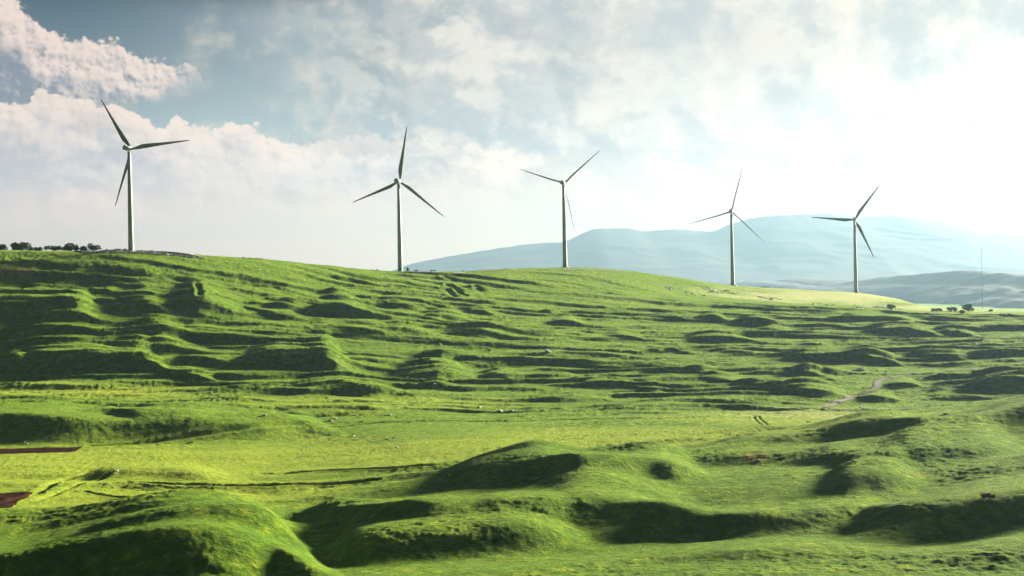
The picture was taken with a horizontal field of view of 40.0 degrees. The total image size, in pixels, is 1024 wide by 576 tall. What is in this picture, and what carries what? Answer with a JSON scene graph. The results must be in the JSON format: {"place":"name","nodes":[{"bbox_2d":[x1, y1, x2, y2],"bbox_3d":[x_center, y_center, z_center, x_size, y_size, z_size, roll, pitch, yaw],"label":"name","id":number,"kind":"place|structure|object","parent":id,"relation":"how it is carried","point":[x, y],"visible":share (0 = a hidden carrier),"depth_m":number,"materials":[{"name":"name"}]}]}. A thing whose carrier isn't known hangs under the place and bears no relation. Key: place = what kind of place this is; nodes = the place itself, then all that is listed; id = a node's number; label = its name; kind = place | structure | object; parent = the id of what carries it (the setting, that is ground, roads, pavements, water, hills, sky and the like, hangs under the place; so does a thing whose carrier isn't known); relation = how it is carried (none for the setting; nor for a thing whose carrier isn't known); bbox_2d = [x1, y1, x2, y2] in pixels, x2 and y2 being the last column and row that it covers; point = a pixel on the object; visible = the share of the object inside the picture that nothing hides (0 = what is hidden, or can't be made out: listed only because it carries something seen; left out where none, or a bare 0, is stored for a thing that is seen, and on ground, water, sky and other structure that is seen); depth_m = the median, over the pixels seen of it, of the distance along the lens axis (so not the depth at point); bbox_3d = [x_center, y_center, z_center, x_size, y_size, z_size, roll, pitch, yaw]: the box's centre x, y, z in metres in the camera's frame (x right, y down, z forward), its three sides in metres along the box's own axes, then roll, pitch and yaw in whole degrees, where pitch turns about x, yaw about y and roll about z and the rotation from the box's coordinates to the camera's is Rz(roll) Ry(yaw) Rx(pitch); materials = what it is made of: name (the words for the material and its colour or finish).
{"place":"outdoors","nodes":[
{"label":"outdoors","id":0,"kind":"place"},
{"bbox_2d":[0,491,32,507],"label":"ploughed field","id":1,"kind":"structure","parent":0,"point":[9,500],"depth_m":412.33,"materials":[{"name":"soil"}]},
{"bbox_2d":[0,446,82,452],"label":"ploughed field","id":2,"kind":"structure","parent":0,"point":[42,449],"depth_m":550.02,"materials":[{"name":"soil"}]},
{"bbox_2d":[412,269,503,273],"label":"dirt road","id":3,"kind":"structure","parent":0,"point":[418,272],"depth_m":1218.92,"materials":[{"name":"beige soil"}]},
{"bbox_2d":[0,250,1023,575],"bbox_3d":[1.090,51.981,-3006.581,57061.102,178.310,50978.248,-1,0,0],"label":"ground","id":4,"kind":"structure","parent":0,"point":[632,456],"depth_m":585.84,"materials":[{"name":"green plant"}]},
{"bbox_2d":[0,244,7,249],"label":"bush","id":5,"kind":"object","parent":4,"relation":"on","point":[3,247],"visible":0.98,"depth_m":1116.28,"materials":[{"name":"green plant"}]},
{"bbox_2d":[10,241,31,249],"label":"bush","id":6,"kind":"object","parent":4,"relation":"on","point":[21,246],"visible":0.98,"depth_m":1118.56,"materials":[{"name":"green plant"}]},
{"bbox_2d":[28,247,42,250],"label":"bush","id":7,"kind":"object","parent":4,"relation":"on","point":[36,248],"visible":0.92,"depth_m":1128.64,"materials":[{"name":"green plant"}]},
{"bbox_2d":[43,245,64,250],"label":"bush","id":8,"kind":"object","parent":4,"relation":"on","point":[54,248],"visible":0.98,"depth_m":1121.23,"materials":[{"name":"green plant"}]},
{"bbox_2d":[63,243,78,250],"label":"bush","id":9,"kind":"object","parent":4,"relation":"on","point":[69,246],"visible":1,"depth_m":1114.82,"materials":[{"name":"green plant"}]},
{"bbox_2d":[79,243,101,250],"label":"bush","id":10,"kind":"object","parent":4,"relation":"on","point":[90,246],"visible":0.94,"depth_m":1118.99,"materials":[{"name":"green plant"}]},
{"bbox_2d":[74,250,203,258],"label":"gravel pad","id":11,"kind":"object","parent":4,"relation":"on","point":[188,255],"visible":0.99,"depth_m":1086.00,"materials":[{"name":"grey gravel"}]},
{"bbox_2d":[101,99,189,250],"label":"wind turbine","id":12,"kind":"object","parent":11,"relation":"on","point":[128,148],"visible":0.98,"depth_m":1097.67,"materials":[{"name":"metal"}]},
{"bbox_2d":[352,127,443,270],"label":"wind turbine","id":13,"kind":"object","parent":4,"relation":"on","point":[397,181],"visible":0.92,"depth_m":1246.19,"materials":[{"name":"metal"}]},
{"bbox_2d":[521,151,598,267],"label":"wind turbine","id":14,"kind":"object","parent":4,"relation":"on","point":[562,183],"visible":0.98,"depth_m":1340.50,"materials":[{"name":"metal"}]},
{"bbox_2d":[690,168,764,285],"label":"wind turbine","id":15,"kind":"object","parent":4,"relation":"on","point":[730,211],"visible":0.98,"depth_m":1527.68,"materials":[{"name":"metal"}]},
{"bbox_2d":[812,186,878,292],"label":"wind turbine","id":16,"kind":"object","parent":4,"relation":"on","point":[855,223],"visible":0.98,"depth_m":1541.95,"materials":[{"name":"metal"}]},
{"bbox_2d":[887,304,895,309],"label":"bush","id":17,"kind":"object","parent":4,"relation":"on","point":[891,306],"visible":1,"depth_m":1307.40,"materials":[{"name":"green plant"}]},
{"bbox_2d":[931,308,941,311],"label":"bush","id":18,"kind":"object","parent":4,"relation":"on","point":[936,309],"visible":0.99,"depth_m":1310.60,"materials":[{"name":"green plant"}]},
{"bbox_2d":[946,307,956,310],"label":"bush","id":19,"kind":"object","parent":4,"relation":"on","point":[952,308],"visible":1,"depth_m":1342.48,"materials":[{"name":"green plant"}]},
{"bbox_2d":[962,304,973,311],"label":"bush","id":20,"kind":"object","parent":4,"relation":"on","point":[967,307],"visible":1,"depth_m":1351.00,"materials":[{"name":"green plant"}]},
{"bbox_2d":[980,493,995,498],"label":"bush","id":21,"kind":"object","parent":4,"relation":"on","point":[987,495],"visible":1,"depth_m":299.97,"materials":[{"name":"green plant"}]},
{"bbox_2d":[0,0,1023,270],"label":"sky","id":22,"kind":"structure","parent":0,"point":[292,113],"materials":[{"name":"white"}]},
{"bbox_2d":[541,269,621,270],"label":"dirt road","id":23,"kind":"structure","parent":0,"point":[579,269],"depth_m":1307.31,"materials":[{"name":"beige soil"}]},
{"bbox_2d":[393,214,1023,283],"bbox_3d":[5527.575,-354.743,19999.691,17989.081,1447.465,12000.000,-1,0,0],"label":"mountain","id":24,"kind":"structure","parent":0,"point":[800,245],"depth_m":17675.12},
{"bbox_2d":[725,277,853,289],"bbox_3d":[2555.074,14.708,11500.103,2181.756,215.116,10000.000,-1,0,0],"label":"hill","id":25,"kind":"structure","parent":0,"point":[803,283],"depth_m":10609.54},
{"bbox_2d":[818,377,889,406],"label":"dirt road","id":26,"kind":"structure","parent":0,"point":[877,385],"depth_m":749.09,"materials":[{"name":"beige soil"}]},
{"bbox_2d":[808,270,1023,307],"bbox_3d":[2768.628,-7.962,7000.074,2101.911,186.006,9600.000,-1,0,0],"label":"hill","id":27,"kind":"structure","parent":0,"point":[997,290],"depth_m":6413.14,"materials":[{"name":"blue"}]},
{"bbox_2d":[889,369,977,376],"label":"dirt road","id":28,"kind":"structure","parent":0,"point":[928,372],"depth_m":819.73,"materials":[{"name":"beige soil"}]}
]}

